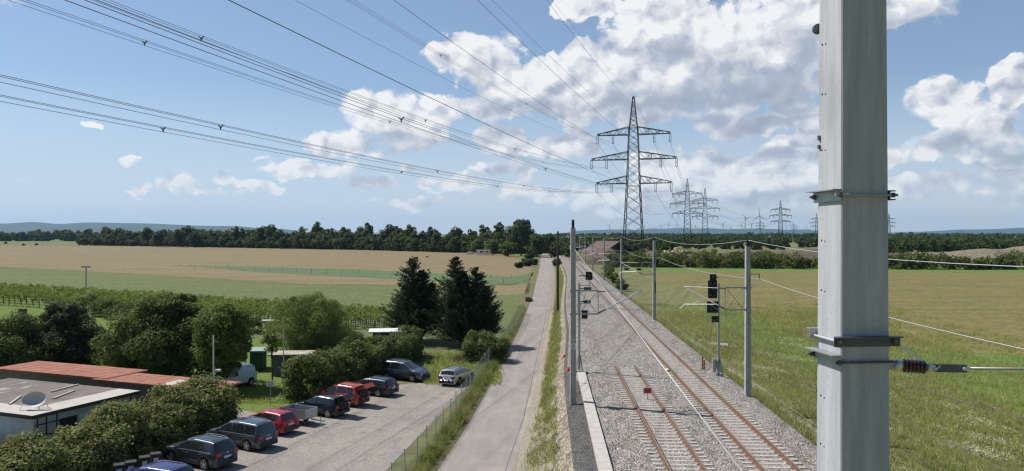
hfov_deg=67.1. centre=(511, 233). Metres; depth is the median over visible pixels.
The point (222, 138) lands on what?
power line
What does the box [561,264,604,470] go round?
grit strip
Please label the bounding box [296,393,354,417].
parked car
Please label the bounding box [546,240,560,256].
woodland tree
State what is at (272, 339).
young tree
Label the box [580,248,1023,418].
overhead wire
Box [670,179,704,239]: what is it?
lattice pylon
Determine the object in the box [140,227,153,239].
woodland tree
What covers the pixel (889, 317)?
bright wire
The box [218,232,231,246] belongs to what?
woodland tree
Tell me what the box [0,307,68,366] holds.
maple tree
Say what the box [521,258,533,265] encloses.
woodland tree
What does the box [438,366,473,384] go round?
parked car
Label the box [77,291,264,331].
hedge
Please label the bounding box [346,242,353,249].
woodland tree
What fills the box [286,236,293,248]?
woodland tree
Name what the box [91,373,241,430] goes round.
hut
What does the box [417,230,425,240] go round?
woodland tree
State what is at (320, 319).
willow tree
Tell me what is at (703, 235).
lattice pylon
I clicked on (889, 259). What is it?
bright wire
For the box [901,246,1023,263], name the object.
spoil heap
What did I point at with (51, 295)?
vine row
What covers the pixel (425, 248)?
woodland tree
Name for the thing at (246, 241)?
woodland tree
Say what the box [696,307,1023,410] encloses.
green margin
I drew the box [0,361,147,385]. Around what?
hut
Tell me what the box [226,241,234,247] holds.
woodland tree
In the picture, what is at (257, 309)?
vine row
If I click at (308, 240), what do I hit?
woodland tree
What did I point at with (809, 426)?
pale flowers
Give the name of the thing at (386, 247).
woodland tree
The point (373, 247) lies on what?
woodland tree
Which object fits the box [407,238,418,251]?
woodland tree
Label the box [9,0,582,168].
power line
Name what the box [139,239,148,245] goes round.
woodland tree
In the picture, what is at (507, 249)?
woodland tree
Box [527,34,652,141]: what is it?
power line
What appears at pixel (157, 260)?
wheat field
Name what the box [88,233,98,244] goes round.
woodland tree
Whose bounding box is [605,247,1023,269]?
field hedgerow
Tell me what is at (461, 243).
woodland tree
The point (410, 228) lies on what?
woodland tree
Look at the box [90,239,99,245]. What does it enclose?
woodland tree
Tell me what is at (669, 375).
feeder wire
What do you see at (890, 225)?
lattice pylon
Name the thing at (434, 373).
corner grass
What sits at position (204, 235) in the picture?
woodland tree
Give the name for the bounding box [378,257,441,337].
conifer tree
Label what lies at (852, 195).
catenary mast
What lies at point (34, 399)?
satellite dish
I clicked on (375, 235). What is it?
woodland tree
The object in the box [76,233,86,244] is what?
woodland tree
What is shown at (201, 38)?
power line
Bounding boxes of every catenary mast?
[569,220,646,405]
[579,235,592,270]
[586,237,604,279]
[597,235,625,293]
[621,236,660,319]
[679,238,759,396]
[804,0,920,470]
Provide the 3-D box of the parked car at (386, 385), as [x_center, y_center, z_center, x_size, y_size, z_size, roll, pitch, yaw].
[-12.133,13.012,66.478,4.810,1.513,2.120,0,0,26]
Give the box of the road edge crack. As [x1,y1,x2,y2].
[505,258,551,470]
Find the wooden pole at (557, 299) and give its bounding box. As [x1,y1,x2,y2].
[556,231,558,311]
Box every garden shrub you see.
[85,347,108,365]
[328,327,366,347]
[461,329,511,362]
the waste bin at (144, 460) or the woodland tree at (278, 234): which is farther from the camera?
the woodland tree at (278, 234)
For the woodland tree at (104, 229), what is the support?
on the ground at (680, 295)
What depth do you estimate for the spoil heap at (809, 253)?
289.09 m
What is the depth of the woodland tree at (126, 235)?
721.86 m
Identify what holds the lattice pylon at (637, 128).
on the ground at (680, 295)
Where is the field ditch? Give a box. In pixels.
[0,266,377,284]
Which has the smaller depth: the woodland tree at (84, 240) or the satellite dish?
the satellite dish
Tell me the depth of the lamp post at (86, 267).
161.08 m
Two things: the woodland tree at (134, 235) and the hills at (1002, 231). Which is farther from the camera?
the hills at (1002, 231)
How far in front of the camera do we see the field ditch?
197.51 m
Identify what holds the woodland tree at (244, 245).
on the ground at (680, 295)
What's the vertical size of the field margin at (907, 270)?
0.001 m
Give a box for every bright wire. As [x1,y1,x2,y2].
[580,235,1023,266]
[608,247,1022,348]
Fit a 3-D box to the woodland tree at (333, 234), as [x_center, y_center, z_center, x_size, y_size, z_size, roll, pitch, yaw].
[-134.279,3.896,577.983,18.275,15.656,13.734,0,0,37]
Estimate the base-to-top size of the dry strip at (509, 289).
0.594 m
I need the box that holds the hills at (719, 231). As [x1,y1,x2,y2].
[567,228,893,234]
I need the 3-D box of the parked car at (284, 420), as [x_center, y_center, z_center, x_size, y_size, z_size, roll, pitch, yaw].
[-16.936,13.001,54.001,4.170,1.558,2.060,0,0,29]
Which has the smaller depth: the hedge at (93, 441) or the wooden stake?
the hedge at (93, 441)
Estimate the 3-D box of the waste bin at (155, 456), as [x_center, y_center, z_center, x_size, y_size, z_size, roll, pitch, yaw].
[-20.700,13.268,44.858,0.560,1.065,0.580,0,0,-29]
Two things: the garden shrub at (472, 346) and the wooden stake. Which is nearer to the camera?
the wooden stake
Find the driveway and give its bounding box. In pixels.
[237,409,256,417]
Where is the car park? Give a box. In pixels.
[182,378,473,470]
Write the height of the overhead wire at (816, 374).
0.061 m
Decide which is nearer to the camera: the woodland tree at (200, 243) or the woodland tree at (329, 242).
the woodland tree at (329, 242)
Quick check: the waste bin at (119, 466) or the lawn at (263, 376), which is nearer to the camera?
the waste bin at (119, 466)
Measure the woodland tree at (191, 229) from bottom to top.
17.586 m
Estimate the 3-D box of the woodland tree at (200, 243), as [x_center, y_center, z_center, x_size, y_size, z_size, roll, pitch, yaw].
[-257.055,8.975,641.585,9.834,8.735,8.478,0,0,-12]
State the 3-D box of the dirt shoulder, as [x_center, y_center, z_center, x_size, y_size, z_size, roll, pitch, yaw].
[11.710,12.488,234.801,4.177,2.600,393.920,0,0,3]
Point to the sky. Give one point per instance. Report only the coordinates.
(734, 84)
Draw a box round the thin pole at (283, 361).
[283,322,283,401]
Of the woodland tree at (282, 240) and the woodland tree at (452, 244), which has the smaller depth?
the woodland tree at (452, 244)
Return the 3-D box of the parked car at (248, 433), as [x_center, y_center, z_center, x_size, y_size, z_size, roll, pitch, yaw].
[-17.634,12.889,50.388,4.910,1.781,2.180,0,0,28]
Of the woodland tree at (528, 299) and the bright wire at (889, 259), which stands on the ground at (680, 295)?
the woodland tree at (528, 299)
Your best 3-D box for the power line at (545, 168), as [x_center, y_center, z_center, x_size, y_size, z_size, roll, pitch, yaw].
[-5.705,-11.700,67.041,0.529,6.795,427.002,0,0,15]
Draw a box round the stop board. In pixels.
[643,387,651,399]
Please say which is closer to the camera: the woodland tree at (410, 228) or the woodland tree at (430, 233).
the woodland tree at (430, 233)
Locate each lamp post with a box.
[81,266,90,289]
[213,336,220,381]
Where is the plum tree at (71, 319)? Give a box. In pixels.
[22,301,109,364]
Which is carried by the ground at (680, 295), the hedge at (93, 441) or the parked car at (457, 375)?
the hedge at (93, 441)
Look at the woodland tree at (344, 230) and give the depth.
570.09 m
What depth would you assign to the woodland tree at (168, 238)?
671.42 m
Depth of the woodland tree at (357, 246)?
533.42 m
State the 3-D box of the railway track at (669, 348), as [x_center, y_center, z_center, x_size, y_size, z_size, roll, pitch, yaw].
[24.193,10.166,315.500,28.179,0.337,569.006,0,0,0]
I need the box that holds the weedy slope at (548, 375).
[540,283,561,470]
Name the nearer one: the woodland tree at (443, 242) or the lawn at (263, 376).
the lawn at (263, 376)
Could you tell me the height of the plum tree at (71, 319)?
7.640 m
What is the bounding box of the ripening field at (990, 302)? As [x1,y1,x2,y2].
[629,273,1023,353]
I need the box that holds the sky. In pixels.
[0,0,1023,233]
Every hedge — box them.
[0,373,244,470]
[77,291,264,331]
[279,325,426,399]
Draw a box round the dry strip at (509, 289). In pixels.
[493,283,530,295]
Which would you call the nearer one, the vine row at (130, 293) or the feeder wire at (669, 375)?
the feeder wire at (669, 375)
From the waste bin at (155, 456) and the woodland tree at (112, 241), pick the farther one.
the woodland tree at (112, 241)
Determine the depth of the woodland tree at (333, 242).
545.69 m
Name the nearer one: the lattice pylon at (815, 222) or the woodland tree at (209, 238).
the woodland tree at (209, 238)
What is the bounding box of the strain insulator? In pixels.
[889,359,969,373]
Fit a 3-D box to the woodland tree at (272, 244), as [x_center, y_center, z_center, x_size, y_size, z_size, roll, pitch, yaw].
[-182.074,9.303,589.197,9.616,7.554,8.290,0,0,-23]
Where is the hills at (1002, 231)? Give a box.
[889,228,1023,233]
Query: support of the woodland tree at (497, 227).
on the ground at (680, 295)
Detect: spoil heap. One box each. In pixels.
[569,248,629,264]
[646,251,722,264]
[664,247,683,254]
[722,249,908,264]
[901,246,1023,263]
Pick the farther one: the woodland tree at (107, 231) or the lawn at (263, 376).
the woodland tree at (107, 231)
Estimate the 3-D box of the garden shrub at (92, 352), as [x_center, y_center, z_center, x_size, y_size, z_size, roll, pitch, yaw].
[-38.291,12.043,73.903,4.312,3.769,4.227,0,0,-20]
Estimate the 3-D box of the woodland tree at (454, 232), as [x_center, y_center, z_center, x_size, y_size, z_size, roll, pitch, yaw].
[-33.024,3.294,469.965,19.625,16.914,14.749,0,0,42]
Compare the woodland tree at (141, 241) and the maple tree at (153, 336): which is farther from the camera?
the woodland tree at (141, 241)
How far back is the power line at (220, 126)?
60.36 m
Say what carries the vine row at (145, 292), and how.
on the ground at (680, 295)
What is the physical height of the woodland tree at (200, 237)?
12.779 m
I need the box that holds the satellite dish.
[19,391,48,410]
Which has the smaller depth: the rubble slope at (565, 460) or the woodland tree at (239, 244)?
the rubble slope at (565, 460)
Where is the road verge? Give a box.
[407,254,540,470]
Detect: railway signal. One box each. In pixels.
[576,272,592,372]
[707,274,723,376]
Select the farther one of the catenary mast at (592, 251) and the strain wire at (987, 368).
the catenary mast at (592, 251)
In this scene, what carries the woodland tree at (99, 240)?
on the ground at (680, 295)
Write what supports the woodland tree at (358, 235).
on the ground at (680, 295)
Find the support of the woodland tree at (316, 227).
on the ground at (680, 295)
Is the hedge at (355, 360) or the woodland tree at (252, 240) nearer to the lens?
the hedge at (355, 360)
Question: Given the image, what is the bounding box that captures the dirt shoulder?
[512,254,556,470]
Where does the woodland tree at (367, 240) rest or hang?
on the ground at (680, 295)
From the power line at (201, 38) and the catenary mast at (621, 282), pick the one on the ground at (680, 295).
the catenary mast at (621, 282)
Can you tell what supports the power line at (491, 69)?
attached to the lattice pylon at (637, 128)
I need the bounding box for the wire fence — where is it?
[391,301,523,470]
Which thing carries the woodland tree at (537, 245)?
on the ground at (680, 295)
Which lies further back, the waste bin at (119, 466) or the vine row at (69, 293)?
the vine row at (69, 293)
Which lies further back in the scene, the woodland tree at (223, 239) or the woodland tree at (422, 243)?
the woodland tree at (223, 239)
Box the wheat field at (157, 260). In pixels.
[0,246,531,284]
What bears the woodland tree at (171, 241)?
on the ground at (680, 295)
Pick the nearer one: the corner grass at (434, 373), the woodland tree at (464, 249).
the corner grass at (434, 373)
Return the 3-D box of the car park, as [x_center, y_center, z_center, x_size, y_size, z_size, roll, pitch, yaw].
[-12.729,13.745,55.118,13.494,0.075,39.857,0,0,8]
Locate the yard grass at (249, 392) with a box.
[236,384,306,404]
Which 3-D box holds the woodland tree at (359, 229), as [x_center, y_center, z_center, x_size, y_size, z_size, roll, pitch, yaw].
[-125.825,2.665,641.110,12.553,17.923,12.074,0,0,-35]
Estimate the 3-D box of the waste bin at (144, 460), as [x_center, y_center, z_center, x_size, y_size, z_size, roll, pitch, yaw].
[-21.037,13.268,44.200,0.560,1.065,0.580,0,0,-29]
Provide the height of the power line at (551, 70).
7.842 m
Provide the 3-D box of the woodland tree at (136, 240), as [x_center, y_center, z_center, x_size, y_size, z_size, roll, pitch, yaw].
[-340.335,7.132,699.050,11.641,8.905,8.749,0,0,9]
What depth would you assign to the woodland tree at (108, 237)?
720.10 m
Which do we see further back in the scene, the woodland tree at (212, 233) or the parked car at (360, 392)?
the woodland tree at (212, 233)
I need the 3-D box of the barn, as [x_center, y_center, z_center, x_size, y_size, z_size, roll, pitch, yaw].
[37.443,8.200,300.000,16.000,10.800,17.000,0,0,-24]
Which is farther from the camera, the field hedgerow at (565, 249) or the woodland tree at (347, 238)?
the woodland tree at (347, 238)
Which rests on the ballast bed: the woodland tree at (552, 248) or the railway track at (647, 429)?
the railway track at (647, 429)
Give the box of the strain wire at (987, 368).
[970,367,1023,369]
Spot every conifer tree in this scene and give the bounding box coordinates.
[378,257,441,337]
[419,256,503,345]
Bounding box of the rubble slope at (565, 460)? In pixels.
[551,264,573,470]
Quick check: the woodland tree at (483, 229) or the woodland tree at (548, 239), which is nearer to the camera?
the woodland tree at (548, 239)
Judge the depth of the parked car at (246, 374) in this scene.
68.83 m
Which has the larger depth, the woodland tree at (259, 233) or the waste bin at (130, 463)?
the woodland tree at (259, 233)
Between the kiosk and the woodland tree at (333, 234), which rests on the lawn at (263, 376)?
the kiosk
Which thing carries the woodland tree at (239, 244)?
on the ground at (680, 295)
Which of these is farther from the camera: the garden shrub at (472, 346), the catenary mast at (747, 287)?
the garden shrub at (472, 346)
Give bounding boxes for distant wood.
[0,228,223,240]
[535,232,1023,239]
[553,234,1001,250]
[888,235,1023,253]
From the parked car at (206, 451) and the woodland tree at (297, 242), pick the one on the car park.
the parked car at (206, 451)
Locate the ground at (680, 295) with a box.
[0,234,1023,470]
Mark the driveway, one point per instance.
(247, 413)
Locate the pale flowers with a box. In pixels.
[685,336,1023,470]
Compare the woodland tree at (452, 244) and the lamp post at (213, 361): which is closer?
the lamp post at (213, 361)
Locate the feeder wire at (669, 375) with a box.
[575,250,741,470]
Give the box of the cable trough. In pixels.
[577,372,612,470]
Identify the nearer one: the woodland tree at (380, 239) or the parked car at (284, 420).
the parked car at (284, 420)
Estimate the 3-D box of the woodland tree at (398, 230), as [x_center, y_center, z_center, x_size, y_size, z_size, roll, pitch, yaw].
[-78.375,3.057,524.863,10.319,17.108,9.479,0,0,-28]
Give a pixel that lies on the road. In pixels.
(486, 440)
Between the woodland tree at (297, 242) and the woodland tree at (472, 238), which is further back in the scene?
the woodland tree at (297, 242)
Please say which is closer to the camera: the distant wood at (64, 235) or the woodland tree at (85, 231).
the woodland tree at (85, 231)
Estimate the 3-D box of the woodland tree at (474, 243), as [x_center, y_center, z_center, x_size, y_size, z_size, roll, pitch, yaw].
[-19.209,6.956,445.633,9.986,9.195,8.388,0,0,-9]
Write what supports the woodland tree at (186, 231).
on the ground at (680, 295)
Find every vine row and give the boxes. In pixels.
[0,282,382,319]
[0,283,384,321]
[0,285,388,323]
[0,286,392,326]
[0,289,390,326]
[0,292,388,328]
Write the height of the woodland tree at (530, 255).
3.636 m
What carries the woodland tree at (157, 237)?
on the ground at (680, 295)
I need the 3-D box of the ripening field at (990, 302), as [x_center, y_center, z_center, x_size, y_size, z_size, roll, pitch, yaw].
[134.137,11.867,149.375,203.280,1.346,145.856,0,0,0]
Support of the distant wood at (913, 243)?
on the ground at (680, 295)
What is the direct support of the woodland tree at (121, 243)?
on the ground at (680, 295)
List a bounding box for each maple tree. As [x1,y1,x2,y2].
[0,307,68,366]
[88,290,220,377]
[185,299,255,377]
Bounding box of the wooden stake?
[702,356,704,369]
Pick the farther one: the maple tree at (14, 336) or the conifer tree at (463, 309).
the conifer tree at (463, 309)
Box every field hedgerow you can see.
[556,238,569,256]
[601,260,628,289]
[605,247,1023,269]
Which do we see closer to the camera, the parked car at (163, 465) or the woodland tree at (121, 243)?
the parked car at (163, 465)
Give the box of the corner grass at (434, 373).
[422,350,505,385]
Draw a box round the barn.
[580,241,637,253]
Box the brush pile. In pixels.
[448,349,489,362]
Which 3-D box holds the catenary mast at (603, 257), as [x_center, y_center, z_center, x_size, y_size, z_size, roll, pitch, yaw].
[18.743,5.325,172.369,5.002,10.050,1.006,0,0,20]
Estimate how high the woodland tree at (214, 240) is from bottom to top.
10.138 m
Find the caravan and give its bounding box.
[477,250,489,254]
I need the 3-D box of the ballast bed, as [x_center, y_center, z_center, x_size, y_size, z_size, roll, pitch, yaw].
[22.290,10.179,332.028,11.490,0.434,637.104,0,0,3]
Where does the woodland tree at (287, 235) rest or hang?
on the ground at (680, 295)
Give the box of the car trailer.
[280,403,324,426]
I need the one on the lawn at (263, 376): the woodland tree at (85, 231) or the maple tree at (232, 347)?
the maple tree at (232, 347)
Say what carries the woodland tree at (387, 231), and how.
on the ground at (680, 295)
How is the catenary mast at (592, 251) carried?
on the ground at (680, 295)
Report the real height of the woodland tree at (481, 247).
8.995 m
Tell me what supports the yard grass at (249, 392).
on the lawn at (263, 376)
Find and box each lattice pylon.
[591,96,677,263]
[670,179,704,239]
[692,188,719,238]
[769,202,791,238]
[810,213,817,233]
[888,215,895,235]
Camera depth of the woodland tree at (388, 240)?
507.44 m
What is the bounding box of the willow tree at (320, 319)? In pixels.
[264,291,358,352]
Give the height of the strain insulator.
0.113 m
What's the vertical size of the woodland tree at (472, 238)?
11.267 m
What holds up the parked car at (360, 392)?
on the car park
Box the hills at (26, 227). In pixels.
[0,222,309,233]
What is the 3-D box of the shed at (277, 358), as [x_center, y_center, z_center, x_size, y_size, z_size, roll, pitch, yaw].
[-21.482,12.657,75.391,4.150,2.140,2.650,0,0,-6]
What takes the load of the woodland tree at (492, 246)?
on the ground at (680, 295)
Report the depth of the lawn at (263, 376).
78.85 m
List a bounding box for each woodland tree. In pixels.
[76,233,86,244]
[79,234,90,244]
[83,228,92,234]
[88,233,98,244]
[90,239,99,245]
[94,233,106,245]
[96,228,111,238]
[100,226,113,233]
[103,233,112,245]
[107,235,115,245]
[112,228,123,236]
[115,233,126,245]
[118,240,125,245]
[120,231,131,245]
[129,231,138,245]
[130,237,139,245]
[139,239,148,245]
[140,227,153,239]
[150,231,164,244]
[164,233,172,246]
[168,238,177,246]
[172,229,185,246]
[181,225,189,235]
[187,231,200,246]
[188,227,200,233]
[195,232,202,246]
[196,240,207,246]
[202,232,209,246]
[202,236,212,246]
[207,230,215,237]
[208,236,218,246]
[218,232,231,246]
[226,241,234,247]
[231,226,239,241]
[234,237,243,247]
[237,236,248,247]
[239,228,246,239]
[242,236,253,247]
[247,235,260,247]
[253,226,267,241]
[253,242,260,247]
[261,236,274,247]
[264,227,272,241]
[267,224,277,232]
[267,241,276,247]
[272,229,291,241]
[275,236,288,248]
[280,232,290,239]
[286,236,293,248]
[291,232,306,248]
[299,233,316,248]
[308,240,316,248]
[310,221,323,234]
[312,233,323,248]
[314,234,329,248]
[326,238,335,248]
[328,229,338,239]
[332,238,341,249]
[334,241,345,249]
[335,232,355,249]
[338,227,350,237]
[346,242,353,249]
[354,232,361,240]
[354,237,366,249]
[356,226,364,232]
[360,237,370,249]
[361,222,373,237]
[368,243,380,249]
[370,232,387,248]
[371,232,379,243]
[383,224,395,236]
[384,231,397,250]
[384,243,391,250]
[390,233,405,250]
[391,226,402,236]
[399,235,411,250]
[405,224,417,236]
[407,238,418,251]
[410,230,419,239]
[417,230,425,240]
[417,238,429,251]
[423,245,429,251]
[426,226,435,243]
[427,243,435,251]
[430,231,441,251]
[436,237,447,251]
[446,227,469,251]
[447,235,464,252]
[457,239,467,252]
[461,247,468,252]
[466,234,476,245]
[467,229,473,240]
[467,242,475,251]
[471,239,483,251]
[476,239,487,249]
[479,224,489,236]
[483,230,491,240]
[484,239,499,254]
[492,222,504,235]
[492,231,505,243]
[498,242,517,256]
[503,219,536,255]
[514,262,523,267]
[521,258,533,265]
[523,246,538,256]
[524,253,533,258]
[525,297,532,301]
[528,234,546,256]
[530,258,537,264]
[543,233,555,255]
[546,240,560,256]
[552,258,561,265]
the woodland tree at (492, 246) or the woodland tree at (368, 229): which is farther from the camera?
the woodland tree at (368, 229)
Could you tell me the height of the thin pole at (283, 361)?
6.634 m
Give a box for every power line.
[0,74,583,192]
[0,95,582,192]
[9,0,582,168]
[65,0,647,191]
[93,0,602,168]
[229,0,669,191]
[296,0,588,141]
[347,0,611,142]
[394,0,652,165]
[480,2,675,166]
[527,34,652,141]
[547,1,665,138]
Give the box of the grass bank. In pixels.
[584,263,1023,470]
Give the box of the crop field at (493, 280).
[183,265,532,285]
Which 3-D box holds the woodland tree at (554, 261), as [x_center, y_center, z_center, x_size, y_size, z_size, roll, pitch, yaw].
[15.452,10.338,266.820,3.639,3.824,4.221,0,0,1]
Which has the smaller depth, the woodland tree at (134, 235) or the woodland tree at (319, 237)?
the woodland tree at (319, 237)
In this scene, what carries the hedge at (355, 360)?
on the ground at (680, 295)
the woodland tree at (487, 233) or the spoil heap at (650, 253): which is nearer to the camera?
the spoil heap at (650, 253)
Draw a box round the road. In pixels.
[438,254,552,470]
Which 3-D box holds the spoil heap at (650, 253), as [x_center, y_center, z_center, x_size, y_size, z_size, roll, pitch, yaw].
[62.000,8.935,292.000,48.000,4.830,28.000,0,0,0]
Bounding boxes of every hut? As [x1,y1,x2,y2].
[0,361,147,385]
[0,378,140,456]
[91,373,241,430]
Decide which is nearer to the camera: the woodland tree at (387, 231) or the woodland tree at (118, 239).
the woodland tree at (387, 231)
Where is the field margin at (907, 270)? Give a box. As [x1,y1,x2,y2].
[627,267,1023,272]
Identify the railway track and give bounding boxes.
[567,257,806,470]
[609,364,715,470]
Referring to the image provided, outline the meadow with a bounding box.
[0,267,523,364]
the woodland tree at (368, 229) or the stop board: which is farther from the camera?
the woodland tree at (368, 229)
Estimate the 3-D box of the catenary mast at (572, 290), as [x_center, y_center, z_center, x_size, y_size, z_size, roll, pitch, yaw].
[5.829,4.750,46.460,4.751,11.200,0.556,0,0,-3]
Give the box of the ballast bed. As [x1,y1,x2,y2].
[559,254,816,470]
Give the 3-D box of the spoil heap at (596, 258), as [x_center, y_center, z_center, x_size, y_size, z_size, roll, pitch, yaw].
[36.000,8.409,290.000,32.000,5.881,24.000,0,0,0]
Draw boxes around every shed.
[250,347,266,370]
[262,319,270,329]
[267,350,314,375]
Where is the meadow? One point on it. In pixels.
(369, 295)
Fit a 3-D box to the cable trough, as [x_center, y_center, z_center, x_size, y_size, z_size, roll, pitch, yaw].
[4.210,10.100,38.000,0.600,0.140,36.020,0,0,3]
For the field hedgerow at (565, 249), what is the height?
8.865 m
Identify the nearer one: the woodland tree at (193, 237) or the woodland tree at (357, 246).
the woodland tree at (357, 246)
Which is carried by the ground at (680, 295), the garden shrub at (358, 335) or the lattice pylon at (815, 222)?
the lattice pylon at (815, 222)
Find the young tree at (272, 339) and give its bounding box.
[260,326,279,380]
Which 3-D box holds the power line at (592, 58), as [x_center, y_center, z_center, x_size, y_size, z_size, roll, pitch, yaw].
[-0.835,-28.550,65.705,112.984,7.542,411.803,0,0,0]
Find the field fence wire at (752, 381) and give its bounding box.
[664,318,816,425]
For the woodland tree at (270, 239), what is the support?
on the ground at (680, 295)
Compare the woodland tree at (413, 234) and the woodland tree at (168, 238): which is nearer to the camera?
the woodland tree at (413, 234)
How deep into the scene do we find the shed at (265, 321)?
106.00 m
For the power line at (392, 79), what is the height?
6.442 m
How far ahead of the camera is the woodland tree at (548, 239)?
394.96 m
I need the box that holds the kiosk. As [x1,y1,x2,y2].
[368,328,406,337]
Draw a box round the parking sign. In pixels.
[266,381,274,405]
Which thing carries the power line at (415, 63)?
attached to the lattice pylon at (637, 128)
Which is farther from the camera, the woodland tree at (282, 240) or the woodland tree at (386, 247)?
the woodland tree at (282, 240)
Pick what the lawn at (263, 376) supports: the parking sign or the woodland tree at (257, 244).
the parking sign
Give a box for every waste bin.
[113,462,124,470]
[125,459,136,469]
[139,454,149,466]
[150,451,160,462]
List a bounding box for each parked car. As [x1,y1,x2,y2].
[124,460,194,470]
[162,433,237,469]
[207,416,278,450]
[214,363,256,386]
[250,408,299,432]
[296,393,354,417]
[313,381,374,405]
[353,375,398,396]
[379,358,430,381]
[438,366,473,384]
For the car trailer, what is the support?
on the car park
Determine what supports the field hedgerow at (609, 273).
on the ground at (680, 295)
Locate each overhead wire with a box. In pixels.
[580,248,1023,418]
[598,260,1004,470]
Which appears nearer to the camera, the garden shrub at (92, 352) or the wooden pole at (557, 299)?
the garden shrub at (92, 352)
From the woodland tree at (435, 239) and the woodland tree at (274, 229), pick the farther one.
the woodland tree at (274, 229)
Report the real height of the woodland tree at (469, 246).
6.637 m
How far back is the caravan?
395.39 m
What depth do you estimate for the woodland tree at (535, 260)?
275.79 m
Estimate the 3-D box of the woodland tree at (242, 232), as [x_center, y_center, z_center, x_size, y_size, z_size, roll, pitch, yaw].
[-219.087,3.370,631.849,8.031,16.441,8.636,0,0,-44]
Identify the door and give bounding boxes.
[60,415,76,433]
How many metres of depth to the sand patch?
46.84 m
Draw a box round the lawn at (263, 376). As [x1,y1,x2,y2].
[0,298,376,435]
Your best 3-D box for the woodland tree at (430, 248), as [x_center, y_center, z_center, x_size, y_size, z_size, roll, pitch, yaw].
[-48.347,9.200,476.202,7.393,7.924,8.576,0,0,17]
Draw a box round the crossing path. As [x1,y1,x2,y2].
[551,283,567,291]
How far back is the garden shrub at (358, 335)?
85.42 m
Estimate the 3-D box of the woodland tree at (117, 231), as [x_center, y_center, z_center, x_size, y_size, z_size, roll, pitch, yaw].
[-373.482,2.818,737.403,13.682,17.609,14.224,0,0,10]
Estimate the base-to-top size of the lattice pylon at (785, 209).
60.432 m
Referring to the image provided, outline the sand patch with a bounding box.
[513,406,555,470]
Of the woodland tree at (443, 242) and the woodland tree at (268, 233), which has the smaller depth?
the woodland tree at (443, 242)
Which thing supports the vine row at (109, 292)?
on the ground at (680, 295)
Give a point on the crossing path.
(553, 286)
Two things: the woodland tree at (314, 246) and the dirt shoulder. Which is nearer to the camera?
the dirt shoulder
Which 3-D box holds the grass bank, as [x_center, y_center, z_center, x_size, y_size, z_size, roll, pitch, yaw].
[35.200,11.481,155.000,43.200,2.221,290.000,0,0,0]
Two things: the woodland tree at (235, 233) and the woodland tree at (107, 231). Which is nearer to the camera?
the woodland tree at (235, 233)

